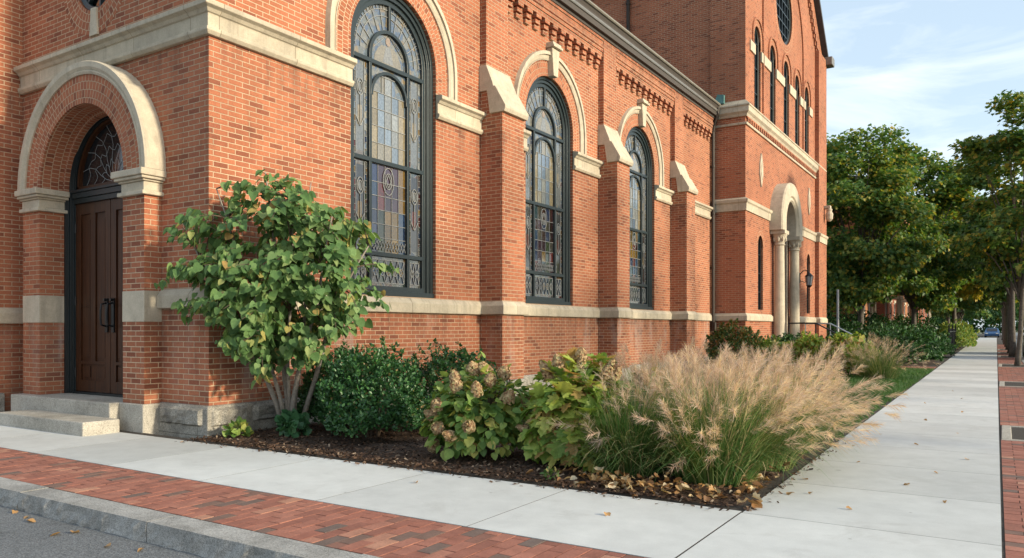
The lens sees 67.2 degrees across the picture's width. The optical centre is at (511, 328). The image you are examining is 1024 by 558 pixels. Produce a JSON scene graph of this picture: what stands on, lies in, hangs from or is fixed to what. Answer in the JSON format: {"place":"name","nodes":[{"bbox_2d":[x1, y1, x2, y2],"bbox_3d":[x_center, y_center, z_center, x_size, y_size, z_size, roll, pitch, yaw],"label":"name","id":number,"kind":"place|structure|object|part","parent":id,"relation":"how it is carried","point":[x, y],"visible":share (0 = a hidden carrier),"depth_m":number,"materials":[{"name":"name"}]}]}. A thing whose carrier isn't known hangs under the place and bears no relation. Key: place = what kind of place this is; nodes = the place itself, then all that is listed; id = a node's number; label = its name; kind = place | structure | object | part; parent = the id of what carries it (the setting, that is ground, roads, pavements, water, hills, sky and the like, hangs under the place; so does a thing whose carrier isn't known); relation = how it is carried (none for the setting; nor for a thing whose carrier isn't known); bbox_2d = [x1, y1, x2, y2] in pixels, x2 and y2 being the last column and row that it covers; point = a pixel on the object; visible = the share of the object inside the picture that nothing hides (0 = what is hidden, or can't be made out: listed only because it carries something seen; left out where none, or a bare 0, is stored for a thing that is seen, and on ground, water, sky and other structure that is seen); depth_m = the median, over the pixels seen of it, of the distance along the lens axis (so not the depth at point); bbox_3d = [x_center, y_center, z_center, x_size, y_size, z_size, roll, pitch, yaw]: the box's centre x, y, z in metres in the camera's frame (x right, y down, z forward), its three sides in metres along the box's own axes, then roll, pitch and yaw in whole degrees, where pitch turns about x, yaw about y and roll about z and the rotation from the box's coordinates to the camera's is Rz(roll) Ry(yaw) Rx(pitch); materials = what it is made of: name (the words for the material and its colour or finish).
{"place":"outdoors","nodes":[
{"label":"outdoors","id":0,"kind":"place"},
{"bbox_2d":[0,505,203,557],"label":"road","id":1,"kind":"structure","parent":0,"point":[21,536],"depth_m":4.85,"materials":[{"name":"grey asphalt"}]},
{"bbox_2d":[0,334,1023,557],"bbox_3d":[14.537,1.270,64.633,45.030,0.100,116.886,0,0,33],"label":"pavement","id":2,"kind":"structure","parent":0,"point":[646,528],"depth_m":5.74,"materials":[{"name":"concrete"}]},
{"bbox_2d":[0,447,645,557],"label":"brick strip","id":3,"kind":"object","parent":2,"relation":"on","point":[272,514],"visible":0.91,"depth_m":5.03,"materials":[{"name":"red brick"}]},
{"bbox_2d":[0,0,834,438],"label":"brick church","id":4,"kind":"structure","parent":2,"relation":"on","point":[522,186],"depth_m":12.11,"materials":[{"name":"brick"}]},
{"bbox_2d":[74,199,110,392],"bbox_3d":[-5.677,-0.428,10.404,0.853,2.565,0.178,0,0,33],"label":"door","id":5,"kind":"structure","parent":4,"relation":"in","point":[92,228],"depth_m":10.41,"materials":[{"name":"brown wood"}]},
{"bbox_2d":[82,0,104,9],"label":"round window","id":6,"kind":"structure","parent":4,"relation":"in","point":[89,4],"depth_m":10.22,"materials":[{"name":"grey glass"}]},
{"bbox_2d":[106,198,122,393],"bbox_3d":[-4.948,-0.428,9.939,0.853,2.565,0.178,0,0,33],"label":"door","id":7,"kind":"structure","parent":4,"relation":"in","point":[116,325],"depth_m":10.12,"materials":[{"name":"brown wood"}]},
{"bbox_2d":[351,0,433,297],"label":"window frame","id":8,"kind":"structure","parent":4,"relation":"in","point":[392,89],"depth_m":11.66,"materials":[{"name":"glass"}]},
{"bbox_2d":[525,76,570,305],"bbox_3d":[0.669,-2.746,15.445,0.170,4.523,1.894,0,0,33],"label":"window frame","id":9,"kind":"structure","parent":4,"relation":"in","point":[547,159],"depth_m":15.58,"materials":[{"name":"glass"}]},
{"bbox_2d":[625,127,652,309],"bbox_3d":[3.079,-2.746,19.222,0.170,4.523,1.894,0,0,33],"label":"window frame","id":10,"kind":"structure","parent":4,"relation":"in","point":[636,144],"depth_m":19.56,"materials":[{"name":"green paint"}]},
{"bbox_2d":[754,27,758,109],"bbox_3d":[7.702,-8.164,24.505,0.080,2.808,0.736,0,0,33],"label":"lancet window","id":11,"kind":"structure","parent":4,"relation":"in","point":[756,40],"depth_m":24.77,"materials":[{"name":"black glass"}]},
{"bbox_2d":[758,238,760,309],"bbox_3d":[7.891,-1.789,24.800,0.060,2.378,0.596,0,0,33],"label":"slit window","id":12,"kind":"structure","parent":4,"relation":"in","point":[759,244],"depth_m":25.01,"materials":[{"name":"black glass"}]},
{"bbox_2d":[770,47,773,123],"bbox_3d":[8.735,-8.164,26.123,0.080,2.808,0.736,0,0,33],"label":"lancet window","id":13,"kind":"structure","parent":4,"relation":"in","point":[771,51],"depth_m":26.39,"materials":[{"name":"black glass"}]},
{"bbox_2d":[776,0,790,44],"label":"round window","id":14,"kind":"structure","parent":4,"relation":"in","point":[783,6],"depth_m":27.82,"materials":[{"name":"grey glass"}]},
{"bbox_2d":[784,63,786,134],"bbox_3d":[9.773,-8.179,27.750,0.080,2.838,0.796,0,0,33],"label":"lancet window","id":15,"kind":"structure","parent":4,"relation":"in","point":[785,68],"depth_m":28.04,"materials":[{"name":"black glass"}]},
{"bbox_2d":[795,78,797,144],"bbox_3d":[10.704,-8.164,29.208,0.080,2.808,0.736,0,0,33],"label":"lancet window","id":16,"kind":"structure","parent":4,"relation":"in","point":[796,84],"depth_m":29.47,"materials":[{"name":"black glass"}]},
{"bbox_2d":[799,270,812,287],"bbox_3d":[11.184,-1.888,29.281,0.529,0.657,0.340,0,0,33],"label":"wall lantern","id":17,"kind":"object","parent":4,"relation":"attached to","point":[808,276],"depth_m":29.16,"materials":[{"name":"black metal"}]},
{"bbox_2d":[805,88,806,152],"bbox_3d":[11.603,-8.164,30.616,0.080,2.808,0.736,0,0,33],"label":"lancet window","id":18,"kind":"structure","parent":4,"relation":"in","point":[805,88],"depth_m":30.87,"materials":[{"name":"black glass"}]},
{"bbox_2d":[807,256,807,312],"bbox_3d":[11.764,-1.789,30.869,0.060,2.378,0.596,0,0,33],"label":"slit window","id":19,"kind":"structure","parent":4,"relation":"in","point":[807,256],"depth_m":31.09,"materials":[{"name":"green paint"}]},
{"bbox_2d":[787,322,834,338],"bbox_3d":[10.067,0.518,25.190,2.050,1.444,0.048,0,0,33],"label":"handrail","id":20,"kind":"object","parent":4,"relation":"attached to","point":[789,323],"visible":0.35,"depth_m":25.35,"materials":[{"name":"black metal"}]},
{"bbox_2d":[805,323,865,339],"bbox_3d":[11.412,0.518,27.297,2.050,1.444,0.048,0,0,33],"label":"handrail","id":21,"kind":"object","parent":4,"relation":"attached to","point":[830,328],"visible":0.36,"depth_m":27.35,"materials":[{"name":"grey metal"}]},
{"bbox_2d":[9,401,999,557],"bbox_3d":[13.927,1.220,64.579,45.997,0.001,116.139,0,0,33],"label":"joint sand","id":22,"kind":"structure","parent":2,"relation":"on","point":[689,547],"depth_m":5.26,"materials":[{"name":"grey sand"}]},
{"bbox_2d":[175,418,845,510],"bbox_3d":[0.037,1.212,8.501,6.156,0.039,4.028,0,0,33],"label":"mulch bed","id":23,"kind":"object","parent":2,"relation":"on","point":[399,434],"visible":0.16,"depth_m":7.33,"materials":[{"name":"brown wood"}]},
{"bbox_2d":[222,416,253,437],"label":"ground plant","id":24,"kind":"object","parent":23,"relation":"on","point":[232,430],"visible":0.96,"depth_m":8.58,"materials":[{"name":"green plant"}]},
{"bbox_2d":[154,169,398,430],"bbox_3d":[-2.588,-0.260,8.651,2.139,3.042,1.997,0,0,33],"label":"redbud tree","id":25,"kind":"object","parent":23,"relation":"on","point":[265,333],"visible":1,"depth_m":8.42,"materials":[{"name":"green plant"}]},
{"bbox_2d":[274,408,311,437],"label":"ground plant","id":26,"kind":"object","parent":23,"relation":"on","point":[294,419],"visible":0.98,"depth_m":8.64,"materials":[{"name":"green plant"}]},
{"bbox_2d":[297,346,386,427],"bbox_3d":[-2.075,0.730,9.401,1.383,1.047,1.049,0,0,33],"label":"boxwood shrub","id":27,"kind":"object","parent":23,"relation":"on","point":[315,407],"visible":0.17,"depth_m":9.20,"materials":[{"name":"green plant"}]},
{"bbox_2d":[315,336,430,437],"bbox_3d":[-1.544,0.665,8.488,1.376,1.176,1.352,0,0,33],"label":"boxwood shrub","id":28,"kind":"object","parent":23,"relation":"on","point":[405,410],"visible":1,"depth_m":8.22,"materials":[{"name":"green plant"}]},
{"bbox_2d":[396,338,507,425],"bbox_3d":[-0.719,0.683,9.268,1.550,1.142,1.212,0,0,33],"label":"boxwood shrub","id":29,"kind":"object","parent":23,"relation":"on","point":[430,372],"visible":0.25,"depth_m":9.15,"materials":[{"name":"green plant"}]},
{"bbox_2d":[419,351,532,461],"bbox_3d":[-0.305,0.733,7.332,1.121,1.038,1.100,0,0,33],"label":"hydrangea shrub","id":30,"kind":"object","parent":23,"relation":"on","point":[465,428],"visible":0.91,"depth_m":7.04,"materials":[{"name":"green plant"}]},
{"bbox_2d":[540,466,558,480],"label":"ground plant","id":31,"kind":"object","parent":23,"relation":"on","point":[545,473],"visible":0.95,"depth_m":6.15,"materials":[{"name":"green plant"}]},
{"bbox_2d":[515,346,634,472],"bbox_3d":[0.578,0.703,6.912,1.172,1.096,1.064,0,0,33],"label":"hydrangea shrub","id":32,"kind":"object","parent":23,"relation":"on","point":[542,404],"visible":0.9,"depth_m":6.66,"materials":[{"name":"green plant"}]},
{"bbox_2d":[521,361,732,476],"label":"fountain grass","id":33,"kind":"object","parent":23,"relation":"on","point":[627,464],"depth_m":6.25,"materials":[{"name":"green plant"}]},
{"bbox_2d":[611,366,676,417],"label":"fountain grass","id":34,"kind":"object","parent":23,"relation":"on","point":[641,377],"depth_m":7.51,"materials":[{"name":"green plant"}]},
{"bbox_2d":[525,460,789,507],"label":"leaf litter","id":35,"kind":"object","parent":23,"relation":"on","point":[646,482],"visible":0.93,"depth_m":5.80,"materials":[{"name":"brown plant"}]},
{"bbox_2d":[592,336,736,415],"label":"fountain grass","id":36,"kind":"object","parent":23,"relation":"on","point":[649,358],"depth_m":8.68,"materials":[{"name":"beige plant"}]},
{"bbox_2d":[589,342,872,486],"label":"fountain grass","id":37,"kind":"object","parent":23,"relation":"on","point":[719,442],"depth_m":5.89,"materials":[{"name":"beige plant"}]},
{"bbox_2d":[655,340,885,471],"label":"fountain grass","id":38,"kind":"object","parent":23,"relation":"on","point":[816,403],"depth_m":6.55,"materials":[{"name":"beige plant"}]},
{"bbox_2d":[693,339,908,453],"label":"fountain grass","id":39,"kind":"object","parent":23,"relation":"on","point":[875,387],"depth_m":7.52,"materials":[{"name":"beige plant"}]},
{"bbox_2d":[948,325,955,350],"bbox_3d":[22.848,0.535,39.988,0.100,1.470,6.100,0,0,33],"label":"iron fence","id":40,"kind":"object","parent":2,"relation":"on","point":[952,331],"visible":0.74,"depth_m":39.90,"materials":[{"name":"black metal"}]},
{"bbox_2d":[935,318,979,349],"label":"hedge shrub","id":41,"kind":"object","parent":2,"relation":"on","point":[963,340],"visible":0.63,"depth_m":43.27,"materials":[{"name":"green plant"}]},
{"bbox_2d":[932,305,1023,336],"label":"hedge shrub","id":42,"kind":"object","parent":2,"relation":"on","point":[986,323],"visible":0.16,"depth_m":117.92,"materials":[{"name":"green plant"}]},
{"bbox_2d":[986,301,1017,341],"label":"street tree","id":43,"kind":"object","parent":2,"relation":"on","point":[997,305],"visible":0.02,"depth_m":69.14,"materials":[{"name":"green plant"}]},
{"bbox_2d":[988,297,1019,344],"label":"street tree","id":44,"kind":"object","parent":2,"relation":"on","point":[996,299],"visible":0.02,"depth_m":58.89,"materials":[{"name":"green plant"}]},
{"bbox_2d":[1000,302,1019,339],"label":"street tree","id":45,"kind":"object","parent":2,"relation":"on","point":[1018,303],"depth_m":81.75,"materials":[{"name":"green plant"}]},
{"bbox_2d":[997,344,1023,557],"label":"brick verge","id":46,"kind":"structure","parent":2,"relation":"on","point":[1014,532],"depth_m":7.13,"materials":[{"name":"red brick"}]},
{"bbox_2d":[947,89,1023,365],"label":"street tree","id":47,"kind":"object","parent":46,"relation":"on","point":[1000,248],"visible":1,"depth_m":25.15,"materials":[{"name":"green plant"}]},
{"bbox_2d":[948,149,1023,356],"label":"street tree","id":48,"kind":"object","parent":46,"relation":"on","point":[980,183],"visible":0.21,"depth_m":33.50,"materials":[{"name":"green plant"}]},
{"bbox_2d":[952,196,1020,352],"bbox_3d":[25.030,-2.865,38.968,4.843,8.386,5.191,0,0,33],"label":"street tree","id":49,"kind":"object","parent":46,"relation":"on","point":[1000,290],"visible":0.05,"depth_m":39.17,"materials":[{"name":"green plant"}]},
{"bbox_2d":[975,281,1007,349],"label":"street tree","id":50,"kind":"object","parent":46,"relation":"on","point":[985,293],"visible":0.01,"depth_m":44.57,"materials":[{"name":"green plant"}]},
{"bbox_2d":[983,293,1017,346],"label":"street tree","id":51,"kind":"object","parent":46,"relation":"on","point":[1002,297],"depth_m":51.22,"materials":[{"name":"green plant"}]},
{"bbox_2d":[999,381,1023,386],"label":"pit edging","id":52,"kind":"object","parent":2,"relation":"on","point":[1001,383],"visible":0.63,"depth_m":16.74,"materials":[{"name":"stone"}]},
{"bbox_2d":[1001,425,1023,441],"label":"pit edging","id":53,"kind":"object","parent":2,"relation":"on","point":[1006,433],"visible":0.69,"depth_m":8.94,"materials":[{"name":"stone"}]},
{"bbox_2d":[618,346,779,425],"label":"fountain grass","id":54,"kind":"object","parent":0,"point":[637,372],"depth_m":7.30,"materials":[{"name":"beige plant"}]},
{"bbox_2d":[478,366,933,442],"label":"lawn ground","id":55,"kind":"structure","parent":0,"point":[834,391],"depth_m":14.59,"materials":[{"name":"plant"}]},
{"bbox_2d":[700,318,767,368],"bbox_3d":[6.144,0.476,21.374,1.942,1.555,1.616,0,0,33],"label":"azalea shrub","id":56,"kind":"object","parent":55,"relation":"on","point":[748,337],"visible":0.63,"depth_m":21.10,"materials":[{"name":"green plant"}]},
{"bbox_2d":[737,335,785,368],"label":"evergreen shrub","id":57,"kind":"object","parent":55,"relation":"on","point":[768,343],"visible":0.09,"depth_m":21.86,"materials":[{"name":"green plant"}]},
{"bbox_2d":[766,331,822,363],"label":"evergreen shrub","id":58,"kind":"object","parent":55,"relation":"on","point":[786,338],"visible":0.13,"depth_m":22.87,"materials":[{"name":"green plant"}]},
{"bbox_2d":[775,329,851,372],"bbox_3d":[8.278,0.631,20.983,2.148,1.248,1.577,0,0,33],"label":"hydrangea shrub","id":59,"kind":"object","parent":55,"relation":"on","point":[812,347],"visible":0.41,"depth_m":20.79,"materials":[{"name":"green plant"}]},
{"bbox_2d":[820,330,863,351],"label":"evergreen shrub","id":60,"kind":"object","parent":55,"relation":"on","point":[826,337],"visible":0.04,"depth_m":23.42,"materials":[{"name":"green plant"}]},
{"bbox_2d":[819,331,880,373],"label":"hydrangea shrub","id":61,"kind":"object","parent":55,"relation":"on","point":[839,338],"visible":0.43,"depth_m":19.97,"materials":[{"name":"green plant"}]},
{"bbox_2d":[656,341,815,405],"bbox_3d":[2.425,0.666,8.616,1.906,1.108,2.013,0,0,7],"label":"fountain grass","id":62,"kind":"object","parent":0,"point":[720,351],"depth_m":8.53,"materials":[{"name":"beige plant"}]},
{"bbox_2d":[824,337,906,376],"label":"fountain grass","id":63,"kind":"object","parent":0,"point":[858,365],"depth_m":19.33,"materials":[{"name":"beige plant"}]},
{"bbox_2d":[843,335,939,379],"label":"fountain grass","id":64,"kind":"object","parent":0,"point":[876,370],"depth_m":18.24,"materials":[{"name":"green plant"}]},
{"bbox_2d":[892,366,935,368],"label":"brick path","id":65,"kind":"structure","parent":0,"point":[915,367],"depth_m":24.16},
{"bbox_2d":[879,345,960,366],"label":"front garden ground","id":66,"kind":"structure","parent":0,"point":[929,363],"depth_m":27.71,"materials":[{"name":"soil"}]},
{"bbox_2d":[837,289,838,331],"bbox_3d":[15.244,-0.280,36.062,0.240,3.100,0.240,0,0,33],"label":"metal pole","id":67,"kind":"object","parent":66,"relation":"on","point":[838,309],"visible":0.33,"depth_m":36.02,"materials":[{"name":"grey metal"}]},
{"bbox_2d":[827,309,865,339],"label":"garden shrub","id":68,"kind":"object","parent":66,"relation":"on","point":[830,317],"visible":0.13,"depth_m":37.97,"materials":[{"name":"green plant"}]},
{"bbox_2d":[832,175,879,346],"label":"row house","id":69,"kind":"structure","parent":66,"relation":"on","point":[870,309],"depth_m":49.93,"materials":[{"name":"red brick"}]},
{"bbox_2d":[828,310,901,336],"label":"garden shrub","id":70,"kind":"object","parent":66,"relation":"on","point":[873,317],"visible":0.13,"depth_m":41.46,"materials":[{"name":"green plant"}]},
{"bbox_2d":[827,123,951,329],"bbox_3d":[17.927,-4.525,39.620,8.501,11.714,8.724,0,0,33],"label":"maple tree","id":71,"kind":"object","parent":66,"relation":"on","point":[860,268],"visible":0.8,"depth_m":38.04,"materials":[{"name":"green plant"}]},
{"bbox_2d":[876,295,902,321],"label":"row house","id":72,"kind":"structure","parent":66,"relation":"on","point":[885,308],"depth_m":55.57,"materials":[{"name":"red brick"}]},
{"bbox_2d":[865,312,928,331],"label":"garden shrub","id":73,"kind":"object","parent":66,"relation":"on","point":[895,320],"visible":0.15,"depth_m":45.43,"materials":[{"name":"green plant"}]},
{"bbox_2d":[896,220,909,323],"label":"row house","id":74,"kind":"structure","parent":66,"relation":"on","point":[905,308],"depth_m":64.90,"materials":[{"name":"red brick"}]},
{"bbox_2d":[850,320,957,355],"bbox_3d":[14.918,0.435,30.206,3.919,1.645,4.018,0,0,1],"label":"hedge shrub","id":75,"kind":"object","parent":66,"relation":"on","point":[872,328],"visible":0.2,"depth_m":29.75,"materials":[{"name":"green plant"}]},
{"bbox_2d":[862,326,949,363],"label":"hedge shrub","id":76,"kind":"object","parent":66,"relation":"on","point":[929,352],"visible":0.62,"depth_m":26.14,"materials":[{"name":"green plant"}]},
{"bbox_2d":[848,139,986,329],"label":"maple tree","id":77,"kind":"object","parent":66,"relation":"on","point":[948,188],"visible":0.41,"depth_m":42.06,"materials":[{"name":"green plant"}]},
{"bbox_2d":[890,313,945,334],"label":"garden shrub","id":78,"kind":"object","parent":66,"relation":"on","point":[930,320],"visible":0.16,"depth_m":50.07,"materials":[{"name":"green plant"}]},
{"bbox_2d":[908,200,937,328],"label":"row house","id":79,"kind":"structure","parent":66,"relation":"on","point":[923,312],"depth_m":76.41,"materials":[{"name":"red brick"}]},
{"bbox_2d":[900,328,955,355],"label":"hedge shrub","id":80,"kind":"object","parent":66,"relation":"on","point":[947,339],"visible":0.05,"depth_m":32.82,"materials":[{"name":"green plant"}]},
{"bbox_2d":[899,206,996,322],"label":"maple tree","id":81,"kind":"object","parent":66,"relation":"on","point":[979,306],"visible":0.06,"depth_m":52.28,"materials":[{"name":"green plant"}]},
{"bbox_2d":[912,196,986,323],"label":"maple tree","id":82,"kind":"object","parent":66,"relation":"on","point":[969,291],"visible":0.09,"depth_m":46.06,"materials":[{"name":"green plant"}]},
{"bbox_2d":[927,309,992,322],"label":"maple tree","id":83,"kind":"object","parent":66,"relation":"on","point":[972,315],"depth_m":90.76,"materials":[{"name":"green plant"}]},
{"bbox_2d":[956,301,995,323],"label":"maple tree","id":84,"kind":"object","parent":66,"relation":"on","point":[961,308],"depth_m":67.08,"materials":[{"name":"green plant"}]},
{"bbox_2d":[820,0,1023,328],"label":"sky","id":85,"kind":"structure","parent":0,"point":[930,69],"materials":[{"name":"blue"}]},
{"bbox_2d":[1001,333,1023,356],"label":"side street","id":86,"kind":"structure","parent":0,"point":[1016,342],"depth_m":84.01,"materials":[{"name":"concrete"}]},
{"bbox_2d":[982,305,1018,325],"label":"maple tree","id":87,"kind":"object","parent":86,"relation":"on","point":[997,317],"visible":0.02,"depth_m":136.70,"materials":[{"name":"green plant"}]},
{"bbox_3d":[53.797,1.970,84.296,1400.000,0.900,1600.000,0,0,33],"label":"ground","id":88,"kind":"structure","parent":0,"visible":0},
{"bbox_2d":[0,477,380,557],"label":"kerb","id":89,"kind":"structure","parent":88,"relation":"on","point":[205,539],"depth_m":4.87,"materials":[{"name":"stone"}]},
{"label":"cross street","id":90,"kind":"structure","parent":0,"visible":0},
{"bbox_2d":[984,328,999,337],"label":"parked car","id":91,"kind":"object","parent":90,"relation":"on","point":[992,332],"visible":0.84,"depth_m":105.93,"materials":[{"name":"blue paint"}]},
{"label":"windows","id":92,"kind":"part","parent":91,"relation":"part of","materials":[{"name":"grey glass"}]}
]}

